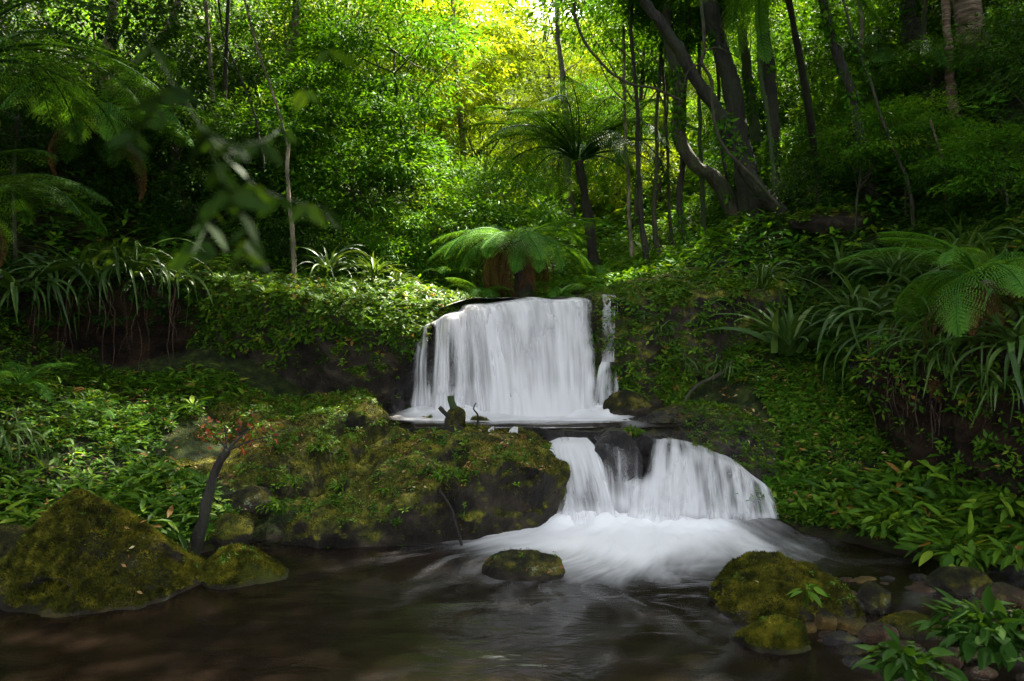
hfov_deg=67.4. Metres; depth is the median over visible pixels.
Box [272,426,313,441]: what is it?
herb
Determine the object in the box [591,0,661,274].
sapling
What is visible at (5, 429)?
strap plant
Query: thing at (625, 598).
pool
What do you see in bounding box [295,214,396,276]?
shrub
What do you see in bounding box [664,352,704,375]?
strap plant
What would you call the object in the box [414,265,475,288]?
fern
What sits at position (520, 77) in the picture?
tree
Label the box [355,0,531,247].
tree
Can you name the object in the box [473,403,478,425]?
twig
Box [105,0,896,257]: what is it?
undergrowth
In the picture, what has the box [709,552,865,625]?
boulder
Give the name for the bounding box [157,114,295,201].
shrub
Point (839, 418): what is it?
ground cover
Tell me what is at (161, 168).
shrub
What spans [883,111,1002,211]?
shrub
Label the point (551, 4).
forest canopy
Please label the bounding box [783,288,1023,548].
ground cover
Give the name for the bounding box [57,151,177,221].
shrub
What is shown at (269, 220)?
shrub
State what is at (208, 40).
sapling
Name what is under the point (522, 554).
ground cover
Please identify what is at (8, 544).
boulder
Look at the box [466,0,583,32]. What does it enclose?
sky
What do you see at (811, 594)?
herb
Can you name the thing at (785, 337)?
strap plant
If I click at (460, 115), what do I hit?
sapling
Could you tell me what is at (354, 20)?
tree
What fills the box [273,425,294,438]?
ground cover
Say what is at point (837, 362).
ground cover
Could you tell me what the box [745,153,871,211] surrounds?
shrub
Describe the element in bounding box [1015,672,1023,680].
pebble
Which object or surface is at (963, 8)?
tree
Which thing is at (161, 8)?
tree
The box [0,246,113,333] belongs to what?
strap plant
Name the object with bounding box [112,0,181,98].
tree
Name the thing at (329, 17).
tree
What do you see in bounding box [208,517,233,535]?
ground cover
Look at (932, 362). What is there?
strap plant
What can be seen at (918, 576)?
pebble
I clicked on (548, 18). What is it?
tree
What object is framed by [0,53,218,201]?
tree fern
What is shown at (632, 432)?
herb
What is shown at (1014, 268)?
fern
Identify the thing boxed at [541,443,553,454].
herb
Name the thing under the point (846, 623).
cobble
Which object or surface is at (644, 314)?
strap plant
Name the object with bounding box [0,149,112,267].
tree fern
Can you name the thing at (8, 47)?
tree fern
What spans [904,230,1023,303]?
strap plant
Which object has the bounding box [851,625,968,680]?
leafy plant
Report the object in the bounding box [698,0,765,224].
tree
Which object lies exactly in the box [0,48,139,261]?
shrub
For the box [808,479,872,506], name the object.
leafy plant
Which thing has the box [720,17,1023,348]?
undergrowth
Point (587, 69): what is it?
tree
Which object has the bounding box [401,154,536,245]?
tree
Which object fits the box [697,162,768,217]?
tree
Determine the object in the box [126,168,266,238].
shrub
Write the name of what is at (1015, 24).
shrub
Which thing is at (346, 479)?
ground cover
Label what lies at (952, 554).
leafy plant
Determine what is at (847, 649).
cobble
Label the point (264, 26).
tree
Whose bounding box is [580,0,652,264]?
sapling
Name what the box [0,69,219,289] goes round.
undergrowth
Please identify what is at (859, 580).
pebble
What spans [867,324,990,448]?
hanging roots
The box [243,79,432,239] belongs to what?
tree
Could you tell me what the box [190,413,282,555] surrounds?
dead branch
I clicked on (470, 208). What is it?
shrub
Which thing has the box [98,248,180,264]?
fern
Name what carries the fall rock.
on the ground at (274, 384)
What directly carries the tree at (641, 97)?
on the ground at (274, 384)
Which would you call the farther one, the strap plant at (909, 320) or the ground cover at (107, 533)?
the strap plant at (909, 320)
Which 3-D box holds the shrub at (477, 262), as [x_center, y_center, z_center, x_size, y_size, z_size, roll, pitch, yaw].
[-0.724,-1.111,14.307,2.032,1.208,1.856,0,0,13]
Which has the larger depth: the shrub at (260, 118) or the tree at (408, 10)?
the tree at (408, 10)
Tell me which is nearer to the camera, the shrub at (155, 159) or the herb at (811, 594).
the herb at (811, 594)
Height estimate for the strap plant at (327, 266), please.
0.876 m
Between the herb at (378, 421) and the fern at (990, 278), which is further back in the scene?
the herb at (378, 421)
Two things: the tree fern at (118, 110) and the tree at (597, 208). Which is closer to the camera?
the tree fern at (118, 110)
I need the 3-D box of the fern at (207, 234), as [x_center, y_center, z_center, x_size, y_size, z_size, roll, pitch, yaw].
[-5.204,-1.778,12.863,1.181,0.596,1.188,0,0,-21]
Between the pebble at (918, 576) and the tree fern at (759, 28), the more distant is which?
the tree fern at (759, 28)
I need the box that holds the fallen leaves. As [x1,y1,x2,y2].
[0,312,1023,629]
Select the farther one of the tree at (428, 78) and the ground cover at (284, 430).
the tree at (428, 78)
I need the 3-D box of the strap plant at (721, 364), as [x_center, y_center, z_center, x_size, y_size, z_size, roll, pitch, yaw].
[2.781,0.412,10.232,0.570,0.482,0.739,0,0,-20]
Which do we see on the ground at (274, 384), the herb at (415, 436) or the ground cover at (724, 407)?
the ground cover at (724, 407)
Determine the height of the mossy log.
0.419 m
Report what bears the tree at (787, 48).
on the ground at (274, 384)
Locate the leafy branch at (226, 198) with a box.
[105,0,357,277]
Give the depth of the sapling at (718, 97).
14.94 m
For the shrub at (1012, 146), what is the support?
on the ground at (274, 384)
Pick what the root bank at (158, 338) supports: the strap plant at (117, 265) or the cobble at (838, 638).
the strap plant at (117, 265)
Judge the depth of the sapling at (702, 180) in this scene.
15.16 m
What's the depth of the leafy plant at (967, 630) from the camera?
4.21 m
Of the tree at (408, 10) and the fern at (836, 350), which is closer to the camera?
the fern at (836, 350)
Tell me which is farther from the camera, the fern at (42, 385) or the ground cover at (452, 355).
the ground cover at (452, 355)
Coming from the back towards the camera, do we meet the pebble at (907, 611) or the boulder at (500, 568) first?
the boulder at (500, 568)
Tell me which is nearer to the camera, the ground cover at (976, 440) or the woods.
the ground cover at (976, 440)
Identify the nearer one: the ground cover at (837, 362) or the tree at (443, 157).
the ground cover at (837, 362)
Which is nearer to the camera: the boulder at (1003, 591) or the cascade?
the boulder at (1003, 591)
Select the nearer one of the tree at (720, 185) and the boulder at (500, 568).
the boulder at (500, 568)
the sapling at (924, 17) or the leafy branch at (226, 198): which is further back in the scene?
the sapling at (924, 17)
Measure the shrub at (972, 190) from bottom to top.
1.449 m
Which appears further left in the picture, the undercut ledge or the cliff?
the undercut ledge
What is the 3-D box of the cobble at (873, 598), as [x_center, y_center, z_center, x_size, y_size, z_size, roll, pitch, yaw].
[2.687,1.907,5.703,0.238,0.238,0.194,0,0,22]
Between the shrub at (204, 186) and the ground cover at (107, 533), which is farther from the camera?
the shrub at (204, 186)
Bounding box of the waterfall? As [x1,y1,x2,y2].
[412,297,593,416]
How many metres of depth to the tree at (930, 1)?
15.26 m
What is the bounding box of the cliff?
[584,261,789,408]
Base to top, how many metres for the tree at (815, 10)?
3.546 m
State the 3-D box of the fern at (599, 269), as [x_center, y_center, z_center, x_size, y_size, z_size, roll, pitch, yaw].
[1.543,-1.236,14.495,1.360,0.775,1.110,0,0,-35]
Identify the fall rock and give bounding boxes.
[387,297,591,410]
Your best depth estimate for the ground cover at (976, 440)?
7.66 m
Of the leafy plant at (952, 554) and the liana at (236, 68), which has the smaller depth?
the leafy plant at (952, 554)
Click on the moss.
(752, 630)
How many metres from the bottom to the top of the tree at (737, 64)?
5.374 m
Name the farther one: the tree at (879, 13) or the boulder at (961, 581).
the tree at (879, 13)
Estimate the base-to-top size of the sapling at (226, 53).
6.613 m
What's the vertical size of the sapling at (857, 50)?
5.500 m
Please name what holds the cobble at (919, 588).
on the ground at (274, 384)
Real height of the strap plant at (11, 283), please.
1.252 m
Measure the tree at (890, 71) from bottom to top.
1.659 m
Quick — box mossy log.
[789,210,880,234]
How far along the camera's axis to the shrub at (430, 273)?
13.83 m
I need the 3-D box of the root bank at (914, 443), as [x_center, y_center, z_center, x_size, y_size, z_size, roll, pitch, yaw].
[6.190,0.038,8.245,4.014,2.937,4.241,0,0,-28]
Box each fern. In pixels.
[0,0,160,150]
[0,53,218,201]
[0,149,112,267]
[0,362,77,401]
[57,399,118,418]
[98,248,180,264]
[133,213,203,248]
[164,217,236,241]
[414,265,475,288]
[427,218,611,297]
[447,277,516,302]
[460,76,697,273]
[523,278,602,297]
[568,253,636,290]
[653,267,709,276]
[692,0,878,193]
[805,336,855,362]
[834,231,1023,354]
[849,261,920,296]
[858,322,975,402]
[933,270,1023,300]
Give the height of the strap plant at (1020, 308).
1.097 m
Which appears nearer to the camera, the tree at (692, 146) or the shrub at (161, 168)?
the shrub at (161, 168)
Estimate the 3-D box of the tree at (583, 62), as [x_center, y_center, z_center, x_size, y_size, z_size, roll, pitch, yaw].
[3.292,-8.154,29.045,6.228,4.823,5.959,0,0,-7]
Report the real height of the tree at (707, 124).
3.083 m
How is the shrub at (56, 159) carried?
on the ground at (274, 384)
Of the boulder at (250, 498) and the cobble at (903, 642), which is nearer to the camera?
the cobble at (903, 642)
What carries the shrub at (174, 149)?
on the ground at (274, 384)
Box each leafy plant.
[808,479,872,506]
[843,503,940,537]
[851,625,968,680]
[893,510,1013,573]
[908,584,1023,671]
[950,487,1023,522]
[973,534,1023,571]
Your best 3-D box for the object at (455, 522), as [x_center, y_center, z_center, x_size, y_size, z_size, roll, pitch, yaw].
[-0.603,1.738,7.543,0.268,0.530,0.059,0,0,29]
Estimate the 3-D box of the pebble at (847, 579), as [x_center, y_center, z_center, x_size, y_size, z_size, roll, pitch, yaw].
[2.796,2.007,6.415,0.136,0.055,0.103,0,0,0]
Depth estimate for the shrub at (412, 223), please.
13.96 m
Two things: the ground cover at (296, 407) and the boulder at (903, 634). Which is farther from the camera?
the ground cover at (296, 407)
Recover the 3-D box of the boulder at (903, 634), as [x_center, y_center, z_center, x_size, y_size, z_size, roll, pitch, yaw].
[2.777,2.015,5.305,0.591,0.234,0.415,0,0,0]
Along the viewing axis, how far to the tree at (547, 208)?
20.63 m
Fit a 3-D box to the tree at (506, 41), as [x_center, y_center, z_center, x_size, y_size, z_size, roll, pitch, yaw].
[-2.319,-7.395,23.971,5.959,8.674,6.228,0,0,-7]
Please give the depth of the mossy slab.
7.98 m
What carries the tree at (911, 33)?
on the ground at (274, 384)
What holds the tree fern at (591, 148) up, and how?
on the ground at (274, 384)
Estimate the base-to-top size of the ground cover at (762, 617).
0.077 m
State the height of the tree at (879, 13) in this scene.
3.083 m
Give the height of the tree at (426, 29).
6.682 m
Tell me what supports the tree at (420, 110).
on the ground at (274, 384)
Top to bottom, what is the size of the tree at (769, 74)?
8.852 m
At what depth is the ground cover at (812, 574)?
5.60 m
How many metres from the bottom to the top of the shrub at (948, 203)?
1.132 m
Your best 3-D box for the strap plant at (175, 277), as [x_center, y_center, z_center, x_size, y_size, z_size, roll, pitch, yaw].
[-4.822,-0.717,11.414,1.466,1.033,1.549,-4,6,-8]
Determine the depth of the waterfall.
10.43 m
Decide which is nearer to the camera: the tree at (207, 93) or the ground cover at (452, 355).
the ground cover at (452, 355)
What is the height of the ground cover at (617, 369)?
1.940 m
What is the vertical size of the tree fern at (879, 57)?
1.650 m
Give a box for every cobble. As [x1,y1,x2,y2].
[804,622,816,632]
[814,611,836,630]
[822,630,861,645]
[836,616,866,630]
[836,644,867,655]
[856,599,864,611]
[857,580,890,614]
[858,621,899,643]
[883,640,922,650]
[903,584,929,592]
[933,646,963,668]
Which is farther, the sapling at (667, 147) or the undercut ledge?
the sapling at (667, 147)
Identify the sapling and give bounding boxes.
[203,0,216,131]
[214,0,230,162]
[244,0,299,277]
[450,0,469,270]
[555,0,577,236]
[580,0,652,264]
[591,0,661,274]
[612,0,697,255]
[625,1,700,249]
[653,0,745,244]
[677,0,754,229]
[706,0,798,225]
[842,0,916,234]
[856,1,875,110]
[915,0,928,96]
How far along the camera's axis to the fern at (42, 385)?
8.79 m
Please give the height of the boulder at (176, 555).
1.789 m
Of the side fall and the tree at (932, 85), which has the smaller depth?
the side fall
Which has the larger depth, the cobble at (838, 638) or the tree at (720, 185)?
the tree at (720, 185)
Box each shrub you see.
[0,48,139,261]
[0,99,111,177]
[10,48,188,131]
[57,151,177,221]
[78,100,202,174]
[82,119,222,186]
[83,51,236,214]
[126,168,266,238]
[144,141,290,224]
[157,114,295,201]
[183,82,341,232]
[192,157,329,246]
[201,148,383,249]
[239,213,344,270]
[245,59,389,255]
[260,22,426,244]
[262,121,451,238]
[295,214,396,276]
[324,232,440,281]
[344,210,454,278]
[372,178,539,290]
[377,236,478,291]
[431,154,561,281]
[432,250,512,297]
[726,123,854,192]
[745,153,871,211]
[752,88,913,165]
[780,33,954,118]
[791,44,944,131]
[805,103,920,240]
[833,128,933,185]
[850,91,981,222]
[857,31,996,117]
[871,114,978,171]
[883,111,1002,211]
[895,118,1023,218]
[901,155,1023,222]
[925,119,1023,221]
[938,0,1023,113]
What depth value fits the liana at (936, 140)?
10.58 m
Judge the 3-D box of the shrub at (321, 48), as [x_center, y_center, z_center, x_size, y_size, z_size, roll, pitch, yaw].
[-3.566,-3.741,16.000,3.320,5.415,3.359,0,0,18]
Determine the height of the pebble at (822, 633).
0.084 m
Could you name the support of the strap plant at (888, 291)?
on the ground at (274, 384)
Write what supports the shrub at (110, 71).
on the ground at (274, 384)
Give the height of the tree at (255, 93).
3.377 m
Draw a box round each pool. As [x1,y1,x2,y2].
[0,510,1023,680]
[384,400,678,427]
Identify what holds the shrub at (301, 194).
on the ground at (274, 384)
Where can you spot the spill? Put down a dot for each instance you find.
(514, 429)
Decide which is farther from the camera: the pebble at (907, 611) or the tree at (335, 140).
the tree at (335, 140)
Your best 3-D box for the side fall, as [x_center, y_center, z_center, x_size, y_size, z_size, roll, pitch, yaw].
[1.338,0.199,10.583,0.378,1.730,0.669,0,0,13]
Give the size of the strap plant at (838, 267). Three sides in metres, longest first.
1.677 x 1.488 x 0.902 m
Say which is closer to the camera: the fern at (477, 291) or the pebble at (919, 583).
the pebble at (919, 583)
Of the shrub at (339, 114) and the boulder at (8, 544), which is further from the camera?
the shrub at (339, 114)
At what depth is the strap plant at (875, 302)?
9.41 m
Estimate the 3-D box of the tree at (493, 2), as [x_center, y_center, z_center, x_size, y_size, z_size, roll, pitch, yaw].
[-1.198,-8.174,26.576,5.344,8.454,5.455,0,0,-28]
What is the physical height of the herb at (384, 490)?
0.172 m
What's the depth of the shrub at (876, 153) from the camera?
11.57 m
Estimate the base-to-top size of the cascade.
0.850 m
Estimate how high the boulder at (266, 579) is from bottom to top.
0.663 m
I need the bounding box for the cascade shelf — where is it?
[399,404,778,511]
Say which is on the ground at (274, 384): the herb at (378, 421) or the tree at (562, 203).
the tree at (562, 203)
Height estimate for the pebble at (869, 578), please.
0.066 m
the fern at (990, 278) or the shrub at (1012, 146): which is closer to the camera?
the fern at (990, 278)
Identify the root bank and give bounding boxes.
[0,261,208,366]
[847,305,1023,497]
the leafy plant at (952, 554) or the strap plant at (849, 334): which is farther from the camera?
the strap plant at (849, 334)
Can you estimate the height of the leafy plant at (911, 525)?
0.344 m
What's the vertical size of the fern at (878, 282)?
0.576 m
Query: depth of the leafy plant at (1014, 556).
6.28 m
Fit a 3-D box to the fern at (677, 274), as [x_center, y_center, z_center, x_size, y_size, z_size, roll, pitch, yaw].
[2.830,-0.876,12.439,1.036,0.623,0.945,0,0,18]
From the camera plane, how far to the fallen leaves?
8.54 m
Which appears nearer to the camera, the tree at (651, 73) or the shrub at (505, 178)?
the shrub at (505, 178)
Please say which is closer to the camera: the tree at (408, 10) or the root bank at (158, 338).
the root bank at (158, 338)
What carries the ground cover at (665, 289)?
on the ground at (274, 384)
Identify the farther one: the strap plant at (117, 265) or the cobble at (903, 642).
the strap plant at (117, 265)
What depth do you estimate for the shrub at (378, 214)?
14.38 m
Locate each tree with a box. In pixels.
[0,0,252,141]
[80,10,282,135]
[87,0,121,96]
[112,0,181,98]
[138,0,287,122]
[181,79,298,206]
[195,0,368,147]
[233,0,466,236]
[239,60,414,173]
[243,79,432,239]
[260,0,435,247]
[278,0,499,254]
[279,0,301,207]
[317,35,508,252]
[320,1,341,239]
[334,133,495,252]
[337,88,492,275]
[341,0,532,207]
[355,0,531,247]
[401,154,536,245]
[416,0,558,195]
[422,55,554,266]
[446,173,580,247]
[450,1,568,181]
[469,0,618,175]
[481,0,610,204]
[489,114,619,226]
[524,53,671,162]
[527,154,665,222]
[533,0,750,231]
[559,131,714,234]
[564,0,739,217]
[566,53,670,223]
[568,22,696,150]
[606,0,740,235]
[613,0,778,256]
[617,90,721,181]
[636,25,754,103]
[637,0,790,222]
[652,90,748,180]
[668,0,809,164]
[671,68,827,191]
[684,136,819,217]
[697,0,847,92]
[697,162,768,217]
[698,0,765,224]
[736,0,903,156]
[737,4,766,183]
[752,0,934,131]
[756,0,1007,120]
[757,0,787,204]
[775,0,877,65]
[816,0,881,199]
[843,0,940,49]
[882,0,1016,47]
[894,0,925,63]
[897,0,1022,34]
[926,0,1023,91]
[941,0,962,119]
[952,0,1004,93]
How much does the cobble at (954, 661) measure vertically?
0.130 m
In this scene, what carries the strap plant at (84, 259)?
on the root bank at (158, 338)
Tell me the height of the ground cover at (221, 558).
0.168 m
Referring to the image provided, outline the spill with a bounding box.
[488,427,517,432]
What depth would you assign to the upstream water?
11.77 m
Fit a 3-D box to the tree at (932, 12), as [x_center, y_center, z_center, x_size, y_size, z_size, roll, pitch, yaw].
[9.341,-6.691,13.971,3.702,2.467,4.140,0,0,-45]
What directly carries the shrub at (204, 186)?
on the ground at (274, 384)
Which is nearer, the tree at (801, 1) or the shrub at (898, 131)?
the shrub at (898, 131)
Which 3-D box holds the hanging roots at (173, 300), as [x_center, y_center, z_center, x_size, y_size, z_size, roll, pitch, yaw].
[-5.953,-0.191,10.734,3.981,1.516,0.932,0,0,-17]
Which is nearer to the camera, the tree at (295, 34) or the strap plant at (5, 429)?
the strap plant at (5, 429)
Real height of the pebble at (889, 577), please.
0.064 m
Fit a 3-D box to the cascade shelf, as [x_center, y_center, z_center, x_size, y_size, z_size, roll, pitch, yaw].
[0.897,1.665,10.266,5.700,1.703,3.588,0,0,0]
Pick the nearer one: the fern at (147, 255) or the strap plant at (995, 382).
the strap plant at (995, 382)
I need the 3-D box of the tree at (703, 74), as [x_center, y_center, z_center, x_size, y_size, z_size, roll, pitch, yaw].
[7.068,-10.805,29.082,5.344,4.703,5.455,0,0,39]
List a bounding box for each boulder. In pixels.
[0,492,203,617]
[0,524,27,562]
[201,546,288,589]
[205,513,254,547]
[229,484,273,516]
[482,549,564,581]
[594,429,642,493]
[603,389,652,415]
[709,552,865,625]
[730,625,810,654]
[878,613,945,640]
[924,566,992,595]
[975,582,1023,605]
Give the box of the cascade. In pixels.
[550,437,776,518]
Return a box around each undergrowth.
[0,0,1023,335]
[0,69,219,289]
[0,253,244,333]
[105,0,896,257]
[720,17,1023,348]
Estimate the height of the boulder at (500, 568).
0.350 m
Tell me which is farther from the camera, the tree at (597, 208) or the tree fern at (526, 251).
the tree at (597, 208)
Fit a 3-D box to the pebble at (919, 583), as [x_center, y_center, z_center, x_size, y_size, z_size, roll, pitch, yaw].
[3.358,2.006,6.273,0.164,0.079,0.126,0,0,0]
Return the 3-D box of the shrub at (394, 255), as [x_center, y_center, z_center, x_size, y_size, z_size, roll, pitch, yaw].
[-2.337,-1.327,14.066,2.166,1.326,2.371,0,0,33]
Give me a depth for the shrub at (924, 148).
11.75 m
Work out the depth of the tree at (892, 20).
17.02 m
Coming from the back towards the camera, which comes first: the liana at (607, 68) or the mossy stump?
the liana at (607, 68)
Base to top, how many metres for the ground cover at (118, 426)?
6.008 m
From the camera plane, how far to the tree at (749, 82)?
15.40 m
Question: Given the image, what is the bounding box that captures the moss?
[0,246,941,650]
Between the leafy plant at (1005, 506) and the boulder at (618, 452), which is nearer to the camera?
the leafy plant at (1005, 506)
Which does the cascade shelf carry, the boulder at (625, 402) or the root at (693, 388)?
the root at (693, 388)
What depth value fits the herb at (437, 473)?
7.78 m
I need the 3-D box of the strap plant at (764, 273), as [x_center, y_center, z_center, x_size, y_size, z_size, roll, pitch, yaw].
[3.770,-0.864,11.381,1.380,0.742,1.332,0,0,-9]
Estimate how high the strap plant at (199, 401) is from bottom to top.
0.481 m
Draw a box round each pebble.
[818,630,834,637]
[840,577,853,581]
[841,655,869,666]
[848,630,859,635]
[853,577,867,582]
[860,576,876,580]
[880,575,895,579]
[900,610,917,612]
[908,573,926,579]
[912,581,923,584]
[924,586,935,591]
[970,666,998,677]
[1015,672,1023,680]
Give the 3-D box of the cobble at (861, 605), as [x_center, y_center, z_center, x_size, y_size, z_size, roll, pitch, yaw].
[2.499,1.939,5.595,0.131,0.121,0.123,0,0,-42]
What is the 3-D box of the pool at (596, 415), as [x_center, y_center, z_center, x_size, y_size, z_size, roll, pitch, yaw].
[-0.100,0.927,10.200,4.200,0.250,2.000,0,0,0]
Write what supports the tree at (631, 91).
on the ground at (274, 384)
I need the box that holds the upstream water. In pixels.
[438,297,584,309]
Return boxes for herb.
[255,496,297,515]
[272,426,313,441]
[280,473,308,488]
[304,439,336,455]
[327,478,344,490]
[366,417,387,426]
[371,484,394,495]
[407,427,446,439]
[423,463,466,482]
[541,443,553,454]
[623,424,645,437]
[785,583,827,610]
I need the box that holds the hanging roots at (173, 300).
[17,271,199,373]
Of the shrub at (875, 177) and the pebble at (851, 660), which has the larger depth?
the shrub at (875, 177)
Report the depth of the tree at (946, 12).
12.45 m
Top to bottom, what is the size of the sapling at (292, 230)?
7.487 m
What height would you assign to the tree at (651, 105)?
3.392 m
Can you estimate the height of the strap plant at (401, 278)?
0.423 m
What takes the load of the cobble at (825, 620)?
on the pool at (625, 598)
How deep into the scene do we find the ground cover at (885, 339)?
8.16 m
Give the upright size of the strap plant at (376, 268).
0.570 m
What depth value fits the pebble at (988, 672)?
4.59 m
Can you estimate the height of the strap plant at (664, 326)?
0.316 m
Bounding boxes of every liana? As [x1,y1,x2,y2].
[217,0,264,169]
[572,2,682,101]
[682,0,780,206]
[929,120,946,202]
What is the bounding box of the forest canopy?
[359,0,654,61]
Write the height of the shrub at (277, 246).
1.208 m
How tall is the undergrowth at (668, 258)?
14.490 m
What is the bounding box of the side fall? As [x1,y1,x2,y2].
[597,295,617,404]
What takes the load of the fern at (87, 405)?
on the ground at (274, 384)
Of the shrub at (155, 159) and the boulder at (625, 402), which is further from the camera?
the shrub at (155, 159)
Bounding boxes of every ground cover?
[0,151,288,543]
[0,497,198,579]
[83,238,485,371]
[189,385,539,547]
[189,389,481,528]
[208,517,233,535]
[212,544,260,564]
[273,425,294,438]
[395,295,589,407]
[488,547,559,558]
[581,281,641,402]
[608,263,799,405]
[666,398,782,471]
[710,549,856,603]
[721,185,1023,552]
[732,176,1023,510]
[756,613,798,634]
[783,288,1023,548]
[784,202,882,224]
[839,295,1023,403]
[839,322,1023,481]
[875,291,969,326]
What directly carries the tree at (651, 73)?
on the ground at (274, 384)
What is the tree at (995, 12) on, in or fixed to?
on the ground at (274, 384)
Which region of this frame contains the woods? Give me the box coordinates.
[305,0,647,153]
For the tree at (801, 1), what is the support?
on the ground at (274, 384)
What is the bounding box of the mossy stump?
[438,396,465,432]
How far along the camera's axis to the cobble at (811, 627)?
5.27 m
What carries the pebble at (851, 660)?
on the pool at (625, 598)
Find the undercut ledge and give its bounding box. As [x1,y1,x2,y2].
[89,247,484,409]
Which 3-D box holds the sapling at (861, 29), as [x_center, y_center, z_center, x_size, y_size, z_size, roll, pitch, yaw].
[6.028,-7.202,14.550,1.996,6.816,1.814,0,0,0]
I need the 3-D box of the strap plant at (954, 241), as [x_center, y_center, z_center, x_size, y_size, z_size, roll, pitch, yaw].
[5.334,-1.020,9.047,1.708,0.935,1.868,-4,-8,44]
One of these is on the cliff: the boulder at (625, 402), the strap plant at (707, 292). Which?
the strap plant at (707, 292)
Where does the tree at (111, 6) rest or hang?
on the ground at (274, 384)
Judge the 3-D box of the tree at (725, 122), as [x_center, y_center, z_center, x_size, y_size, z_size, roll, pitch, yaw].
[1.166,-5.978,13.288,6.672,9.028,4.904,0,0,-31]
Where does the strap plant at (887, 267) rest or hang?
on the ground at (274, 384)
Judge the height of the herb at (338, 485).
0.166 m
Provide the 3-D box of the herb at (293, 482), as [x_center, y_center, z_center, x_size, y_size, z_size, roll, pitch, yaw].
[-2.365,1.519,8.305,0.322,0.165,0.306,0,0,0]
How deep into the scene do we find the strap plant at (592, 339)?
10.70 m
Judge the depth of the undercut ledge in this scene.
10.92 m
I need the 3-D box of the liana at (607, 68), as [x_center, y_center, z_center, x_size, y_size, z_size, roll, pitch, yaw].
[1.898,-4.716,12.596,1.817,1.634,0.091,0,0,0]
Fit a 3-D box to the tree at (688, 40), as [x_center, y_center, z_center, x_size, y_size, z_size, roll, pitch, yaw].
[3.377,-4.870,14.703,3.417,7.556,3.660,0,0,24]
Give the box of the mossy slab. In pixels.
[174,390,571,548]
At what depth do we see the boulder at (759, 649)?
4.93 m
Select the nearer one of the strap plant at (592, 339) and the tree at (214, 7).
the strap plant at (592, 339)
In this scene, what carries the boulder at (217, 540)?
on the ground at (274, 384)
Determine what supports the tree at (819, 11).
on the ground at (274, 384)
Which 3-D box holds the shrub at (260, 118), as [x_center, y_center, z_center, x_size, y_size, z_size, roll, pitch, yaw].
[-4.478,-3.045,13.613,2.784,2.853,3.048,0,0,9]
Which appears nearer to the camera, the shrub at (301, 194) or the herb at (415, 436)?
the herb at (415, 436)
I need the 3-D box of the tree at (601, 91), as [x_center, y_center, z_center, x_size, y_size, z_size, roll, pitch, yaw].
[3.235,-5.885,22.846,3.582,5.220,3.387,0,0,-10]
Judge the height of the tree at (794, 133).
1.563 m
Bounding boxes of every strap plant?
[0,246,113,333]
[0,261,103,341]
[0,411,48,463]
[1,227,171,299]
[58,237,213,319]
[121,257,237,320]
[182,390,218,414]
[285,244,375,281]
[345,251,403,279]
[382,268,421,286]
[584,334,606,347]
[626,309,653,324]
[647,320,680,336]
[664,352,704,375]
[686,286,736,316]
[693,354,749,383]
[702,281,869,356]
[725,258,818,303]
[760,258,952,353]
[791,236,887,289]
[820,295,942,398]
[831,239,945,297]
[850,271,975,339]
[860,301,954,353]
[882,331,962,399]
[884,301,1023,406]
[891,205,1023,284]
[901,283,1023,376]
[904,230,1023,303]
[935,367,1023,430]
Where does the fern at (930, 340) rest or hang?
on the root bank at (914, 443)
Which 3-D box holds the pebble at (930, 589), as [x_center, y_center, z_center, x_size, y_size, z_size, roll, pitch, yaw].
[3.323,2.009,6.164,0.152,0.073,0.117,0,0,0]
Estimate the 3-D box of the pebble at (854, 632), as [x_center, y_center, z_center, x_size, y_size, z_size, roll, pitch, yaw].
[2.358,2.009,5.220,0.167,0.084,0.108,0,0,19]
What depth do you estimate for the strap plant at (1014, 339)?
6.96 m
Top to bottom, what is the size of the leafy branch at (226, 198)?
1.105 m
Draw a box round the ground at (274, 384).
[0,0,1023,656]
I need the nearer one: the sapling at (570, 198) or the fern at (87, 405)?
the fern at (87, 405)
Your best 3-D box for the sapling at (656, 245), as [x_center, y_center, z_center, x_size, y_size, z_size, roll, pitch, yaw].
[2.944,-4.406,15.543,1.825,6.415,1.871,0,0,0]
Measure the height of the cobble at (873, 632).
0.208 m
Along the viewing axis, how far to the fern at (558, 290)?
12.85 m
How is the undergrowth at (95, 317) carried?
on the ground at (274, 384)
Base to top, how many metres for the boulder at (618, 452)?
0.867 m
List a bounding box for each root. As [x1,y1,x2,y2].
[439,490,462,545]
[683,360,733,402]
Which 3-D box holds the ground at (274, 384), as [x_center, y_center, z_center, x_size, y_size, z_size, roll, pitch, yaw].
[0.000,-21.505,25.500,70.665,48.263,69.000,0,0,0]
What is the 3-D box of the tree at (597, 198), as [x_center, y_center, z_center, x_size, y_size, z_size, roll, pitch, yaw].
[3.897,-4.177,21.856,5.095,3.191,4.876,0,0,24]
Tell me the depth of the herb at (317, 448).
8.97 m

